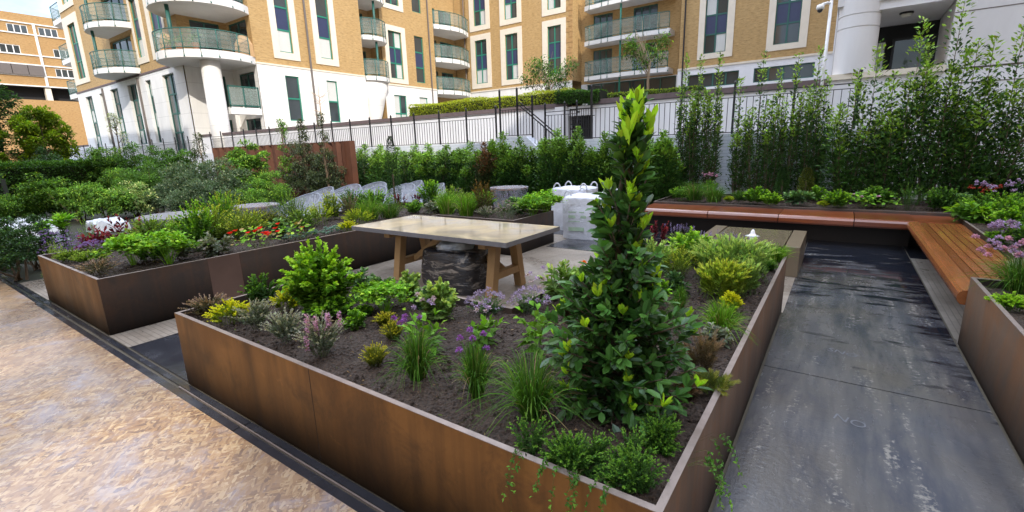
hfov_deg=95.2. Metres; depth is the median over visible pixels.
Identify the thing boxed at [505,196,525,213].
broad leaved herb
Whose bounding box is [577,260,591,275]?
leafy herb
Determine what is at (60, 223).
spurge
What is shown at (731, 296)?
cushion herb
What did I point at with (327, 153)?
young tree
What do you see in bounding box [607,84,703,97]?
wall top hedge
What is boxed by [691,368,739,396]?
fennel
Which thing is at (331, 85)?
window
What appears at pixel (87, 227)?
fennel
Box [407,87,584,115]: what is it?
wall top hedge
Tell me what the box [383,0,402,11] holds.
window
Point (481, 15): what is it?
window
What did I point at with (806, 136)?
wall shrub
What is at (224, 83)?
window
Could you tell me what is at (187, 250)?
broad leaved herb
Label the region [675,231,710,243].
leafy herb
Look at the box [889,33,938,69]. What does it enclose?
window
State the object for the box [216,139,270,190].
garden shrub
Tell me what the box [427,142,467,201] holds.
evergreen shrub
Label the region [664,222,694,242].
lavender
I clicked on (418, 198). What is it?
red leaved plant
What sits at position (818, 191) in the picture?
broad leaved herb
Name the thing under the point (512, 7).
window
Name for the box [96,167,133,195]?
garden shrub
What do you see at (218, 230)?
leafy herb
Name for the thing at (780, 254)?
grass clump
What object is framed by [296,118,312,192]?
young tree
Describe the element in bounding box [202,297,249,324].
cushion herb
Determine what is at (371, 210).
grass clump
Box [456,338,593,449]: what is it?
grass clump
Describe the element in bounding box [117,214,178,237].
leafy herb
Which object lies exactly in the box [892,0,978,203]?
evergreen shrub
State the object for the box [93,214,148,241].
perilla
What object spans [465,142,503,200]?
evergreen shrub
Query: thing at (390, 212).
grass clump
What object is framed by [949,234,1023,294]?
chive clump
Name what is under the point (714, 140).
wall shrub
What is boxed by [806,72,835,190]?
wall shrub
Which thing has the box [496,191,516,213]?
lavender
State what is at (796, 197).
broad leaved herb
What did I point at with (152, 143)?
railing
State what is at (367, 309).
leafy herb
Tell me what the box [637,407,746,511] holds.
creeping herb
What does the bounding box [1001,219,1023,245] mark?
leafy herb
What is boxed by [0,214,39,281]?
garden shrub
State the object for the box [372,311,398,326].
wiry herb
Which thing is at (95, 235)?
perilla
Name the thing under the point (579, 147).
evergreen shrub
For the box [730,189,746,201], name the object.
leafy herb
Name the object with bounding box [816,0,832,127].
camera pole
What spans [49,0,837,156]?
apartment building
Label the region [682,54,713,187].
wall shrub
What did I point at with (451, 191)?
leafy herb
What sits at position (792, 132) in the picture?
wall shrub
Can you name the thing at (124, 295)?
side planter
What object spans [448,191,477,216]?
grass clump
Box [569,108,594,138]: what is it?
metal gate
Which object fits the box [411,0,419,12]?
window
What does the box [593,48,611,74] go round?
window
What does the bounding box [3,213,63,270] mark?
garden shrub
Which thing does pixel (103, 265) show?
thyme
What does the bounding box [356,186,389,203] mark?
tub chair
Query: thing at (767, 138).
wall shrub
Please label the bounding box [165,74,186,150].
window
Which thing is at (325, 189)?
boulder
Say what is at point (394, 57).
window
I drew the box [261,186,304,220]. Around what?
fennel
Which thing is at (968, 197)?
broad leaved herb
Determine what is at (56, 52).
window
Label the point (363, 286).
cushion herb
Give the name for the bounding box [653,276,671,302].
leafy herb
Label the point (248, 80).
window
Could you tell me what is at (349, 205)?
fennel
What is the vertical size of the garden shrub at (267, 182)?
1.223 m
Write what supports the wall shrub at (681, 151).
on the bench planter at (990, 343)
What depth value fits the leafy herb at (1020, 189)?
7.73 m
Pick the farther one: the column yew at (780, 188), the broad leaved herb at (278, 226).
the column yew at (780, 188)
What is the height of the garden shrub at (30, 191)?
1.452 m
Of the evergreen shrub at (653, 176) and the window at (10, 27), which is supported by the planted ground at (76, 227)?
the evergreen shrub at (653, 176)
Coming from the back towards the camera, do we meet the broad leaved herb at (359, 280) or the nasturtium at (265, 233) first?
the nasturtium at (265, 233)
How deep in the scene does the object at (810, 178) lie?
9.32 m
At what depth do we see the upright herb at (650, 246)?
4.27 m
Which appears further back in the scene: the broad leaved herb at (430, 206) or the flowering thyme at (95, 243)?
the broad leaved herb at (430, 206)
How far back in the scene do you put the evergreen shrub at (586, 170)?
11.88 m
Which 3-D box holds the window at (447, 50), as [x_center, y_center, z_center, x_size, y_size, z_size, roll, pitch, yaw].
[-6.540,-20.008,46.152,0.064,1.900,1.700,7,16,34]
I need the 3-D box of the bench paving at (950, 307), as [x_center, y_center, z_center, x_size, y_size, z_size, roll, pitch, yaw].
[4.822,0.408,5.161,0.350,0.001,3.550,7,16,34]
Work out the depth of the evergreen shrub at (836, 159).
8.87 m
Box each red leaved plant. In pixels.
[394,194,406,207]
[412,195,421,203]
[650,221,668,251]
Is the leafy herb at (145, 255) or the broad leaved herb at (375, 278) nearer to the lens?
the broad leaved herb at (375, 278)
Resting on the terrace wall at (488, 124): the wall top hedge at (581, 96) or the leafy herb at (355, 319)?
the wall top hedge at (581, 96)
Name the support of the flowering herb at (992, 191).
in the bench planter at (990, 343)
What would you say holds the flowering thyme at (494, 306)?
in the front planter at (409, 448)
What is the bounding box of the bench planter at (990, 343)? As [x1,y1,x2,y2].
[653,194,1023,463]
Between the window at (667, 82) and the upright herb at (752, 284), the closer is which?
the upright herb at (752, 284)
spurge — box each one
[30,219,53,243]
[48,212,76,248]
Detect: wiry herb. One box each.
[358,340,388,367]
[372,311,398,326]
[379,318,406,340]
[659,245,698,276]
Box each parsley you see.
[90,231,149,264]
[125,228,208,264]
[349,279,415,312]
[513,192,553,215]
[525,189,567,211]
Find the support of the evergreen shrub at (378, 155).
on the planted ground at (76, 227)
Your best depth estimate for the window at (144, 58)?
30.95 m
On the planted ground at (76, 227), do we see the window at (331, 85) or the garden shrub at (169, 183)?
the garden shrub at (169, 183)
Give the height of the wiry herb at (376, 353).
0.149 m
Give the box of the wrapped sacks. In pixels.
[421,241,487,295]
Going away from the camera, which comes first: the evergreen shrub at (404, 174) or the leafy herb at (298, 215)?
the leafy herb at (298, 215)
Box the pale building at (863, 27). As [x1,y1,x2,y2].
[824,0,1023,198]
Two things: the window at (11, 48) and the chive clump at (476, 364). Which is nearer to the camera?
the chive clump at (476, 364)
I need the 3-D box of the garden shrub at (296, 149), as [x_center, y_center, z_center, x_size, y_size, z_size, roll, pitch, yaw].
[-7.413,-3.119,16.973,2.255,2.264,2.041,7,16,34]
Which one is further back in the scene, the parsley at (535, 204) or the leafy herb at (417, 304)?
the parsley at (535, 204)
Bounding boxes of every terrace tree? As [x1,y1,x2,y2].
[517,52,579,91]
[621,24,673,90]
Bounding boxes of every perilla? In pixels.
[75,225,111,249]
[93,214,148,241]
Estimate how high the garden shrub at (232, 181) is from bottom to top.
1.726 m
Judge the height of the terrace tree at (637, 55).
2.665 m
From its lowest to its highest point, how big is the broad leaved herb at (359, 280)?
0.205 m
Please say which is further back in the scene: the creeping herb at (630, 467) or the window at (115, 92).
the window at (115, 92)
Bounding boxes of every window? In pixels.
[0,43,20,52]
[6,23,27,33]
[37,27,58,37]
[53,49,68,57]
[55,69,73,77]
[57,0,73,12]
[61,11,89,85]
[88,96,102,147]
[104,0,126,21]
[112,36,135,67]
[113,89,128,144]
[126,0,149,64]
[130,84,147,143]
[142,0,164,59]
[148,81,161,141]
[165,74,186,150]
[189,20,221,50]
[222,76,228,109]
[229,20,247,51]
[240,72,258,107]
[246,118,261,130]
[267,0,300,60]
[285,76,302,120]
[309,0,338,66]
[326,80,340,121]
[359,13,363,33]
[363,51,367,74]
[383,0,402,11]
[383,23,408,84]
[394,95,406,116]
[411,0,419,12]
[414,36,424,82]
[419,97,426,105]
[438,11,449,24]
[440,42,451,57]
[442,72,453,89]
[468,0,489,32]
[470,32,491,88]
[499,0,521,25]
[500,26,522,85]
[542,0,565,16]
[542,17,565,79]
[588,76,675,104]
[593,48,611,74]
[594,13,612,39]
[632,42,656,69]
[633,4,657,32]
[688,70,738,86]
[697,0,735,59]
[753,62,814,82]
[766,0,810,51]
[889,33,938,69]
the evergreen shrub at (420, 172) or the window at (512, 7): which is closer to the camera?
the evergreen shrub at (420, 172)
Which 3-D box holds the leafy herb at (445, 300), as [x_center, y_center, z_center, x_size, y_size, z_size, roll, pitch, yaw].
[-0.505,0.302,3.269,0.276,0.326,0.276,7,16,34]
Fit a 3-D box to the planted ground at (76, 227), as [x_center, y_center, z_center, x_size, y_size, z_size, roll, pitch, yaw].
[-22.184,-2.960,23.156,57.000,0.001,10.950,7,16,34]
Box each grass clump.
[344,196,385,221]
[371,199,410,217]
[430,190,457,213]
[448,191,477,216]
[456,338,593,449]
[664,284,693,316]
[679,179,711,201]
[695,295,757,344]
[698,185,728,202]
[763,243,797,262]
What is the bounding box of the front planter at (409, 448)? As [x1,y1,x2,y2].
[174,244,786,511]
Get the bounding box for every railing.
[76,136,204,157]
[209,105,497,152]
[498,87,556,147]
[544,100,577,139]
[590,69,862,138]
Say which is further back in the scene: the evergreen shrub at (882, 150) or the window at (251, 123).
the window at (251, 123)
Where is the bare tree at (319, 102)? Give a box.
[308,88,330,123]
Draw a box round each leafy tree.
[0,80,52,167]
[0,130,9,168]
[6,104,80,166]
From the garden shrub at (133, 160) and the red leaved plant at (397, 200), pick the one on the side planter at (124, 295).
the red leaved plant at (397, 200)
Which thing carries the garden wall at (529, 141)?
on the ground at (403, 511)
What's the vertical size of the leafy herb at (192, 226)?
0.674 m
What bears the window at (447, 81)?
in the apartment building at (147, 71)
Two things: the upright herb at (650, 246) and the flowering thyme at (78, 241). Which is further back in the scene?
the flowering thyme at (78, 241)
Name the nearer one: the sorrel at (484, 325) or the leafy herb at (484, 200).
the sorrel at (484, 325)
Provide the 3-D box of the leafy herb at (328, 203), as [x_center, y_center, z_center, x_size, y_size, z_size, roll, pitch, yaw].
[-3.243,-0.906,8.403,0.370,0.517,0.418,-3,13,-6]
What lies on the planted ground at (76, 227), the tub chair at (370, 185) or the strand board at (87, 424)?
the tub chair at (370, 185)
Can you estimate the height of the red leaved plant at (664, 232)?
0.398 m
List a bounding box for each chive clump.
[375,314,459,391]
[447,326,508,414]
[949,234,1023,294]
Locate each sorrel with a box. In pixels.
[398,292,449,355]
[469,302,506,350]
[514,265,555,357]
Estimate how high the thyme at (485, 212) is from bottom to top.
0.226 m
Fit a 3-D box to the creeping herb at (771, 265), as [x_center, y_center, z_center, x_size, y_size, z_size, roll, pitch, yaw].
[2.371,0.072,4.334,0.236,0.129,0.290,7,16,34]
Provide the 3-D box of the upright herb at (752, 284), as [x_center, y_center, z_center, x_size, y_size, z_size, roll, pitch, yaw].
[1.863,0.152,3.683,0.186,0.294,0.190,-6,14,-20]
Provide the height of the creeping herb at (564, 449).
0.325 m
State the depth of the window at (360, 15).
37.29 m
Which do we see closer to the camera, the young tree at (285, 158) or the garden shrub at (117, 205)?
the garden shrub at (117, 205)
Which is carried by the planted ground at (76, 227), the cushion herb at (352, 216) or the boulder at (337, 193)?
the boulder at (337, 193)
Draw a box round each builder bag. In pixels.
[551,181,597,229]
[562,188,617,239]
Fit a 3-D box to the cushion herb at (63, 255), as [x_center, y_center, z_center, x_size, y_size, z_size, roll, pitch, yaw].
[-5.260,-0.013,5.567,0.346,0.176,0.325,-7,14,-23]
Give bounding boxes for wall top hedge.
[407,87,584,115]
[554,88,607,106]
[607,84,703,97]
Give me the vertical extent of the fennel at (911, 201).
0.481 m
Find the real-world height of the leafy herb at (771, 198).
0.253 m
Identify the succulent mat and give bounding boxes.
[282,223,341,238]
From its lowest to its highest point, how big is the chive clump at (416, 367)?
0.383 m
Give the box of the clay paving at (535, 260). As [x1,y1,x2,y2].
[20,234,794,346]
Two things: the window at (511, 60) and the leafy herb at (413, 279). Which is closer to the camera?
the leafy herb at (413, 279)
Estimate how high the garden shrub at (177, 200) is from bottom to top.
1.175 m
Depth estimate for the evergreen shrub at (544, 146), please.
12.39 m
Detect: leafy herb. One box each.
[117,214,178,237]
[135,241,171,261]
[165,198,219,251]
[179,203,239,239]
[220,208,269,239]
[238,207,283,224]
[238,273,281,302]
[264,213,288,222]
[276,195,311,222]
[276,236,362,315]
[281,207,320,230]
[301,293,360,318]
[320,191,341,219]
[337,187,370,214]
[337,309,366,330]
[353,304,373,315]
[360,187,395,208]
[398,269,420,299]
[402,199,422,213]
[409,284,434,309]
[415,276,459,321]
[416,179,440,206]
[436,184,466,209]
[465,189,496,210]
[469,180,496,214]
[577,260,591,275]
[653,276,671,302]
[667,226,716,264]
[669,186,690,198]
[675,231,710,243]
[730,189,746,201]
[743,186,768,203]
[760,191,783,204]
[820,189,854,207]
[854,185,896,205]
[919,186,966,211]
[978,193,1023,219]
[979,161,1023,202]
[985,205,1023,232]
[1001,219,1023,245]
[1005,192,1023,201]
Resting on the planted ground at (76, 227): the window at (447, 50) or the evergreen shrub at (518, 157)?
the evergreen shrub at (518, 157)
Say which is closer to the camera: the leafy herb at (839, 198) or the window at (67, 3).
the leafy herb at (839, 198)
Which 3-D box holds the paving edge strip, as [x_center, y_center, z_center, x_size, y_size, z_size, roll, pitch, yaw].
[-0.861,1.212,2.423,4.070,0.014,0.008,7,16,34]
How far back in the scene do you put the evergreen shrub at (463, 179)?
14.10 m
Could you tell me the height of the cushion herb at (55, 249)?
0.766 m
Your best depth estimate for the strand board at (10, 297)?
5.89 m
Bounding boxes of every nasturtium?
[228,225,281,248]
[275,219,314,239]
[849,190,880,206]
[862,194,901,207]
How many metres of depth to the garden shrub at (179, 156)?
18.88 m
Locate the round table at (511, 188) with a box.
[490,185,527,207]
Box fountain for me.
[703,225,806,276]
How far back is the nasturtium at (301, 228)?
6.58 m
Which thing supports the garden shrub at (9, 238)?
on the planted ground at (76, 227)
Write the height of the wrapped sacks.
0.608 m
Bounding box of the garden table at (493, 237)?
[351,215,559,298]
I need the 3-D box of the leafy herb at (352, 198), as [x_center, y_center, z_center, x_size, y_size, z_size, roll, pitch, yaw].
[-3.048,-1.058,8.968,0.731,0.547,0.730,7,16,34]
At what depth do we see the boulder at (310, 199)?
10.37 m
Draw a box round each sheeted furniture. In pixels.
[0,218,69,243]
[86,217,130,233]
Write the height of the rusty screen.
2.085 m
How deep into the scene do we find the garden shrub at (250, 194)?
14.61 m
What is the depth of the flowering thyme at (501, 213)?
7.87 m
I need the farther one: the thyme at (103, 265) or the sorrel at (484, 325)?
the thyme at (103, 265)
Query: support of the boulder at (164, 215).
on the planted ground at (76, 227)
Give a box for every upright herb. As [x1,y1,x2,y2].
[193,189,237,226]
[207,189,249,227]
[640,236,676,273]
[688,232,780,284]
[694,257,753,299]
[739,257,761,295]
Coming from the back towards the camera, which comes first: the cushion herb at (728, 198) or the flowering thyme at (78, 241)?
the cushion herb at (728, 198)
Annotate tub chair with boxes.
[334,184,362,193]
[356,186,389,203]
[362,181,387,190]
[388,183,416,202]
[411,180,423,191]
[417,183,445,202]
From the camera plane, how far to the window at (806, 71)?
31.94 m
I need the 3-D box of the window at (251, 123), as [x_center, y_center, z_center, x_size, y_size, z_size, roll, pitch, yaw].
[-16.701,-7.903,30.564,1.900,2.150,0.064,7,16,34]
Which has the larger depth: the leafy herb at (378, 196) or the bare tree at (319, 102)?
the bare tree at (319, 102)
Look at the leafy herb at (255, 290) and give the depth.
3.79 m
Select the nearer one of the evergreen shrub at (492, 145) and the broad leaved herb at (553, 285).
the broad leaved herb at (553, 285)
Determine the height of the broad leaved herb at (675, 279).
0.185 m
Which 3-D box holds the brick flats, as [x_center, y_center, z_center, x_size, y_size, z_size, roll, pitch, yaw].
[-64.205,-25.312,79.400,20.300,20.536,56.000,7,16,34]
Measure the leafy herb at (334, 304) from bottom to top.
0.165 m
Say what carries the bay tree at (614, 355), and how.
on the front planter at (409, 448)
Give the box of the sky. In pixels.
[0,0,59,18]
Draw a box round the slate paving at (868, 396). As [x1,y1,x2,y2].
[547,227,1023,511]
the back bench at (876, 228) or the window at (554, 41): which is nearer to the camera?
the back bench at (876, 228)
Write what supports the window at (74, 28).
in the apartment building at (147, 71)
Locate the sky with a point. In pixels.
(40, 8)
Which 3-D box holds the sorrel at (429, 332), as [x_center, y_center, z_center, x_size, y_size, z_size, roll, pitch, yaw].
[-0.512,0.393,2.738,0.301,0.395,0.248,7,16,34]
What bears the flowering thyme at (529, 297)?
in the front planter at (409, 448)
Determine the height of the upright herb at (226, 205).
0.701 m
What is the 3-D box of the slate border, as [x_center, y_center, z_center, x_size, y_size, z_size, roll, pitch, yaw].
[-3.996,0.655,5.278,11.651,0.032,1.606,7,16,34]
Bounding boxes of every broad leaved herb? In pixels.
[173,243,193,257]
[196,231,235,257]
[262,218,295,237]
[348,267,373,289]
[366,275,395,284]
[420,200,439,213]
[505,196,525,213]
[538,259,579,300]
[664,269,691,293]
[697,322,734,348]
[783,190,815,205]
[811,184,825,200]
[942,197,999,223]
[948,192,973,207]
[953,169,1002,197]
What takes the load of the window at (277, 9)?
in the apartment building at (147, 71)
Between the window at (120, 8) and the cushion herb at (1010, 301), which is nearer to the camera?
the cushion herb at (1010, 301)
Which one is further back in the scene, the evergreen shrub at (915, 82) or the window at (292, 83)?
the window at (292, 83)
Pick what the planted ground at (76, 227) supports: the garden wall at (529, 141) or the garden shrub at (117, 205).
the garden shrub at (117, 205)
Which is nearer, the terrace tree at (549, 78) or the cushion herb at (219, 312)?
the cushion herb at (219, 312)
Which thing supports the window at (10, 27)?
in the brick flats
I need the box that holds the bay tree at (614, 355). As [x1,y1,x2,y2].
[539,85,711,434]
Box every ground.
[0,199,639,303]
[43,239,1023,511]
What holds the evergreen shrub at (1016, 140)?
in the bench planter at (990, 343)
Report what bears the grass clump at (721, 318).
in the front planter at (409, 448)
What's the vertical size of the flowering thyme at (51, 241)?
0.754 m
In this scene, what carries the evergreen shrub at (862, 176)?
on the bench planter at (990, 343)
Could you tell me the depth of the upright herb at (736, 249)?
3.96 m
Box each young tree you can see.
[189,132,211,181]
[275,118,295,194]
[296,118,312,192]
[313,112,336,186]
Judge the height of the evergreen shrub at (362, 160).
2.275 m
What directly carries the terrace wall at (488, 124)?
on the ground at (403, 511)
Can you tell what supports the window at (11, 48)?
in the brick flats
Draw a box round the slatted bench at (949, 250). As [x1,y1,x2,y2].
[906,222,1008,304]
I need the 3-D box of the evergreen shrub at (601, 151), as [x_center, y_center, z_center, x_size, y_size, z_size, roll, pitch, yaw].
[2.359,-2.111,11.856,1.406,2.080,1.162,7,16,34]
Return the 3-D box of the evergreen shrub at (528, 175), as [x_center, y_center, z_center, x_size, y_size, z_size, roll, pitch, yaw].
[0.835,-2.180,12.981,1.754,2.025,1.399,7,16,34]
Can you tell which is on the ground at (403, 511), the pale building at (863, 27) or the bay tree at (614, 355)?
the pale building at (863, 27)
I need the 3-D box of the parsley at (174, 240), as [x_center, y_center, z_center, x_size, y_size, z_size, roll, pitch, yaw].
[-3.892,-0.107,5.290,0.766,0.407,0.548,-7,14,-23]
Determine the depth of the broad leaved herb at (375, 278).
4.02 m
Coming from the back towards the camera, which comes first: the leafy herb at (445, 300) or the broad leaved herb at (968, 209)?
the broad leaved herb at (968, 209)
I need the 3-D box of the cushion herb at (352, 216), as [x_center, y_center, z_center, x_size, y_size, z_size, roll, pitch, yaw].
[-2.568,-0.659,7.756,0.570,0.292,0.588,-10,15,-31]
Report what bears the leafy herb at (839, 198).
on the bench planter at (990, 343)
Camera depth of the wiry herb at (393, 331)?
2.98 m
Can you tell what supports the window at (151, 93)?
in the apartment building at (147, 71)
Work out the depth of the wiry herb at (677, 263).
4.16 m
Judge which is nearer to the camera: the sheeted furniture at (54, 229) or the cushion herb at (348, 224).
the cushion herb at (348, 224)
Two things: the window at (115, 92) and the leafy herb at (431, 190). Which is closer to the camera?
the leafy herb at (431, 190)
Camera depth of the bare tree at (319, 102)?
29.43 m
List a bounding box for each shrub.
[0,173,9,201]
[0,193,53,218]
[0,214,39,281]
[0,219,29,270]
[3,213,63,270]
[7,172,72,218]
[14,146,64,167]
[39,181,98,220]
[67,181,140,217]
[77,147,123,186]
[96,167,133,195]
[105,141,164,184]
[108,180,158,216]
[109,160,166,193]
[137,191,168,213]
[142,144,190,187]
[150,160,210,199]
[158,178,244,211]
[159,148,201,183]
[172,156,257,208]
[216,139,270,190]
[223,182,277,204]
[247,171,293,202]
[274,138,329,194]
[304,154,347,192]
[356,142,381,186]
[365,144,399,184]
[375,146,409,189]
[392,143,434,186]
[406,142,448,188]
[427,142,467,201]
[446,140,483,197]
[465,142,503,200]
[482,131,519,205]
[493,136,547,206]
[515,142,562,208]
[532,127,578,208]
[546,126,590,209]
[572,145,602,190]
[582,131,624,191]
[595,141,625,192]
[616,139,668,203]
[642,129,686,204]
[673,52,701,188]
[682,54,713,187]
[695,52,725,194]
[724,76,758,194]
[739,50,780,191]
[758,67,790,192]
[771,52,807,192]
[789,44,826,190]
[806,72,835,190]
[816,68,874,197]
[826,38,908,200]
[848,70,917,196]
[865,16,943,202]
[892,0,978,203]
[918,37,1014,200]
[937,31,1013,198]
[960,16,1023,205]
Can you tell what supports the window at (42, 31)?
in the brick flats
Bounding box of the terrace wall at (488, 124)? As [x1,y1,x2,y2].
[69,79,827,158]
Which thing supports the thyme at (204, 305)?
on the front planter at (409, 448)
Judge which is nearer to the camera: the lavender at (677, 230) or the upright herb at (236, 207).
the lavender at (677, 230)
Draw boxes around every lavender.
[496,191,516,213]
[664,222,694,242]
[700,229,744,249]
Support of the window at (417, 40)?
in the apartment building at (147, 71)
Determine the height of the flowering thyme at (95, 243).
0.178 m
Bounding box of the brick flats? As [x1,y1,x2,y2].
[0,11,88,161]
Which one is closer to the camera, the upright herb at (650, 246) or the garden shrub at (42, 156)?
the upright herb at (650, 246)
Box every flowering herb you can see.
[701,172,720,191]
[958,178,1023,206]
[969,183,1002,206]
[983,218,1020,245]
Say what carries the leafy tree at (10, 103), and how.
on the planted ground at (76, 227)
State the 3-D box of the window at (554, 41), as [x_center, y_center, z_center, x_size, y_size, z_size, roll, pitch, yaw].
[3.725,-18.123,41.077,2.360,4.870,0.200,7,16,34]
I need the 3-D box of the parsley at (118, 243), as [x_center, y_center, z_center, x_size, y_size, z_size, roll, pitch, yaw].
[-4.319,-0.085,5.305,0.609,0.382,0.662,1,13,10]
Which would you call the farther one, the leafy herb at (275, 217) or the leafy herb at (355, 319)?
the leafy herb at (275, 217)
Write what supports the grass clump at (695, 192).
in the bench planter at (990, 343)
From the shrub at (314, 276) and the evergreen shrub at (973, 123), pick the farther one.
the evergreen shrub at (973, 123)
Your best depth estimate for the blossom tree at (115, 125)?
21.79 m
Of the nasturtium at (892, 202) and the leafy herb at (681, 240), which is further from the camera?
the nasturtium at (892, 202)
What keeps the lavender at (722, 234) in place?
in the front planter at (409, 448)
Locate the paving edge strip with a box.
[178,386,383,511]
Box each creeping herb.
[501,412,615,511]
[556,424,670,494]
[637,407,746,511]
[764,259,778,270]
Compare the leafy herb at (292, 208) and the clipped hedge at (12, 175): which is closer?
the leafy herb at (292, 208)
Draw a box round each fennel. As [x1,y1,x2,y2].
[78,215,99,239]
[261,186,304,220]
[338,192,361,216]
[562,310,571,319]
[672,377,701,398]
[683,328,725,375]
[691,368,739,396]
[889,182,930,209]
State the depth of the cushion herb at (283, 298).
3.59 m
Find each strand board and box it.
[0,281,35,310]
[0,304,356,511]
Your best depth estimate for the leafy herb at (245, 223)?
6.73 m
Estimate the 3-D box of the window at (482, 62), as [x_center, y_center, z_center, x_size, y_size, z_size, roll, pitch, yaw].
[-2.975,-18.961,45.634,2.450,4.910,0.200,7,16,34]
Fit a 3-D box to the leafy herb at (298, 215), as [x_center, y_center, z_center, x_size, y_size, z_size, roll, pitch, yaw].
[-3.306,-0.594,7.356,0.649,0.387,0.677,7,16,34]
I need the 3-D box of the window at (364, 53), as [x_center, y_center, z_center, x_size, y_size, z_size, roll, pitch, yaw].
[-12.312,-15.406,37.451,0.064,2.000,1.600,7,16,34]
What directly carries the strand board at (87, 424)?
on the ground at (403, 511)
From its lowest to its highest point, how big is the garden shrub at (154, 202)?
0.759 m
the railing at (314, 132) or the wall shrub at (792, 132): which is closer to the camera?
the wall shrub at (792, 132)
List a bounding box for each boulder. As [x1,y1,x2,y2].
[135,210,211,230]
[229,202,279,220]
[280,193,323,217]
[312,186,334,198]
[321,189,354,210]
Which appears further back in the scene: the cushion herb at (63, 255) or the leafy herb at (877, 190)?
the leafy herb at (877, 190)
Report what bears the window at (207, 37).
in the apartment building at (147, 71)
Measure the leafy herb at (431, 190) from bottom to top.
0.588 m
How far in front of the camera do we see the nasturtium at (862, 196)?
8.09 m
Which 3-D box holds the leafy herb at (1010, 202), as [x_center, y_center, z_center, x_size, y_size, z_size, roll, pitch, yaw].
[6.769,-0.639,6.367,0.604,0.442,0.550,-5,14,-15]
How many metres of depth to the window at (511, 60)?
43.63 m
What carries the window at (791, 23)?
in the apartment building at (147, 71)
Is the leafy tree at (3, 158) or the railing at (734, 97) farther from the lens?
the leafy tree at (3, 158)
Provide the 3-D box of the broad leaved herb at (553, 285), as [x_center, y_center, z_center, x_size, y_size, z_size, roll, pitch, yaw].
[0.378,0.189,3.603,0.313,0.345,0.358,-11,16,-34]
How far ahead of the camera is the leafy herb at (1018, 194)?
7.21 m
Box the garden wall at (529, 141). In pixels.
[56,128,896,196]
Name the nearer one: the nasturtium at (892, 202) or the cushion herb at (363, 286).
the cushion herb at (363, 286)
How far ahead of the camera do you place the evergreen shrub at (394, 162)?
15.94 m
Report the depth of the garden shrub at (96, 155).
20.75 m
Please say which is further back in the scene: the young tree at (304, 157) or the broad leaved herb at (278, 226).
the young tree at (304, 157)
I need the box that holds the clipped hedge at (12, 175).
[0,157,128,196]
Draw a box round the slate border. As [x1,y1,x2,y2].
[0,274,401,511]
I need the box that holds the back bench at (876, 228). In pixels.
[641,203,961,246]
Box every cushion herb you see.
[40,237,64,276]
[52,248,86,262]
[68,249,113,265]
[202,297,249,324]
[268,288,298,311]
[306,202,333,225]
[337,220,354,231]
[338,208,375,224]
[349,280,380,295]
[717,290,744,312]
[723,196,734,201]
[817,200,831,206]
[984,291,1023,311]
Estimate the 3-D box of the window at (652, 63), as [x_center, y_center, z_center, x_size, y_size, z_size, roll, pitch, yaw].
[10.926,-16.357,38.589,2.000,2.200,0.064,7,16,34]
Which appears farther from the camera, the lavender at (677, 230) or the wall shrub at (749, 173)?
the wall shrub at (749, 173)
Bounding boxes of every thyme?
[37,229,67,253]
[53,230,75,249]
[70,257,120,275]
[73,232,84,249]
[77,239,108,251]
[178,292,234,315]
[224,298,276,329]
[259,307,306,342]
[291,310,346,357]
[464,286,509,315]
[475,205,496,217]
[486,199,523,218]
[509,284,550,313]
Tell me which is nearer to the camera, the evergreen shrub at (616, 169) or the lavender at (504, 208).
the lavender at (504, 208)
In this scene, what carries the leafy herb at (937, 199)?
on the bench planter at (990, 343)
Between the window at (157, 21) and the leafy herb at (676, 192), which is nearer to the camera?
the leafy herb at (676, 192)
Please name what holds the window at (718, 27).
in the apartment building at (147, 71)
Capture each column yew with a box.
[384,136,401,204]
[774,166,789,199]
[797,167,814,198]
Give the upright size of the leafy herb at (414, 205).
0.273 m
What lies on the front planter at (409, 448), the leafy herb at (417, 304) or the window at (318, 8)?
the leafy herb at (417, 304)
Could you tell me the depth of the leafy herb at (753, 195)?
8.98 m
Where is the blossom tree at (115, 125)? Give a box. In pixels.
[105,112,131,163]
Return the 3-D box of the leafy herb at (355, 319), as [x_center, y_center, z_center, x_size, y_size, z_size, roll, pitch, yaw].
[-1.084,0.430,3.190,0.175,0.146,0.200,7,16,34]
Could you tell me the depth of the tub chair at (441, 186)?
12.05 m
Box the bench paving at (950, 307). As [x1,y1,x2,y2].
[910,258,964,346]
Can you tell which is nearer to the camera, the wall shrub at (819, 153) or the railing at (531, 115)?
the wall shrub at (819, 153)
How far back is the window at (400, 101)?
39.75 m
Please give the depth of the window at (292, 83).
31.05 m
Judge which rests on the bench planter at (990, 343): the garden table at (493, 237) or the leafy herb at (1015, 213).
the leafy herb at (1015, 213)
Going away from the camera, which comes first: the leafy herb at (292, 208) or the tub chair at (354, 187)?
the leafy herb at (292, 208)
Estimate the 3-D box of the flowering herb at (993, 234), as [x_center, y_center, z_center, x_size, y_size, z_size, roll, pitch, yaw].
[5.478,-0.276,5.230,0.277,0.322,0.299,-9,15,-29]
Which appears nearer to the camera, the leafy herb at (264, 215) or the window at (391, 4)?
the leafy herb at (264, 215)
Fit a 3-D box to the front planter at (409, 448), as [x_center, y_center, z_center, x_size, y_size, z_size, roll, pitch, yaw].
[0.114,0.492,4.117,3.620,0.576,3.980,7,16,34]
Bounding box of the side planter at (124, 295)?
[37,202,553,334]
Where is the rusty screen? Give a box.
[212,141,358,197]
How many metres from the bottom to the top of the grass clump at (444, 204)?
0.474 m
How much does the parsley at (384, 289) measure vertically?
0.260 m

